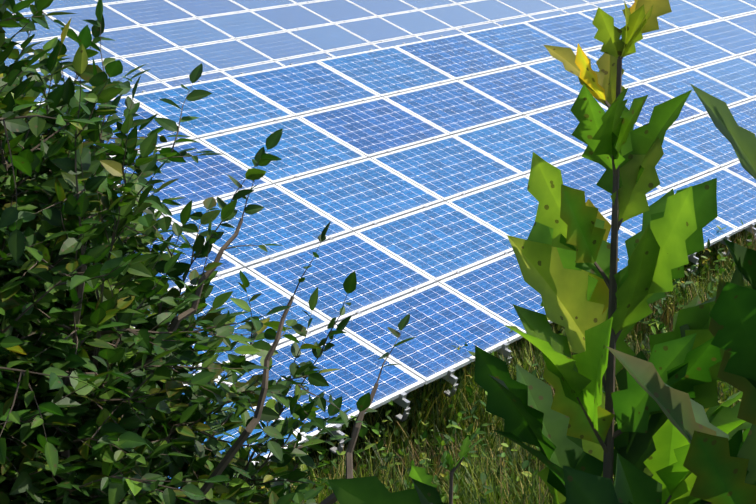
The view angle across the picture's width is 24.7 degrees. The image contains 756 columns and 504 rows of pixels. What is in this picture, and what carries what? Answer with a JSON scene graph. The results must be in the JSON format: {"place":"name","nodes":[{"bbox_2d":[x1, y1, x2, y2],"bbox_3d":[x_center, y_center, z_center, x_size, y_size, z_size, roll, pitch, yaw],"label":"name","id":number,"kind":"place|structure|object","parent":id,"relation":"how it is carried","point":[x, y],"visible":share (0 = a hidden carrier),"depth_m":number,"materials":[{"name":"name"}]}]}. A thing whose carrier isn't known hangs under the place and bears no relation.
{"place":"outdoors","nodes":[
{"label":"outdoors","id":0,"kind":"place"},
{"bbox_2d":[244,224,755,503],"bbox_3d":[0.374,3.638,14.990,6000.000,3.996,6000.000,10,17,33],"label":"ground","id":1,"kind":"structure","parent":0,"point":[392,461],"depth_m":14.34,"materials":[{"name":"green plant"}]},
{"bbox_2d":[0,0,415,503],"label":"bush","id":2,"kind":"object","parent":1,"relation":"on","point":[97,406],"visible":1,"depth_m":3.56,"materials":[{"name":"green plant"}]},
{"bbox_2d":[2,0,633,111],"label":"solar table","id":3,"kind":"object","parent":1,"relation":"on","point":[171,43],"visible":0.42,"depth_m":34.38,"materials":[{"name":"blue glass"}]},
{"bbox_2d":[83,0,755,487],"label":"solar table","id":4,"kind":"object","parent":1,"relation":"on","point":[405,170],"visible":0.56,"depth_m":18.12,"materials":[{"name":"blue glass"}]},
{"bbox_2d":[409,436,483,503],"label":"sapling","id":5,"kind":"object","parent":1,"relation":"on","point":[419,474],"visible":0.79,"depth_m":2.78,"materials":[{"name":"green plant"}]},
{"bbox_2d":[237,219,755,503],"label":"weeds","id":6,"kind":"object","parent":1,"relation":"on","point":[379,445],"visible":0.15,"depth_m":13.91,"materials":[{"name":"green plant"}]},
{"bbox_2d":[327,0,751,503],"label":"sapling","id":7,"kind":"object","parent":1,"relation":"on","point":[594,303],"visible":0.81,"depth_m":2.04,"materials":[{"name":"green plant"}]},
{"bbox_2d":[563,84,755,503],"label":"sapling","id":8,"kind":"object","parent":1,"relation":"on","point":[714,467],"visible":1,"depth_m":1.69,"materials":[{"name":"green plant"}]}
]}

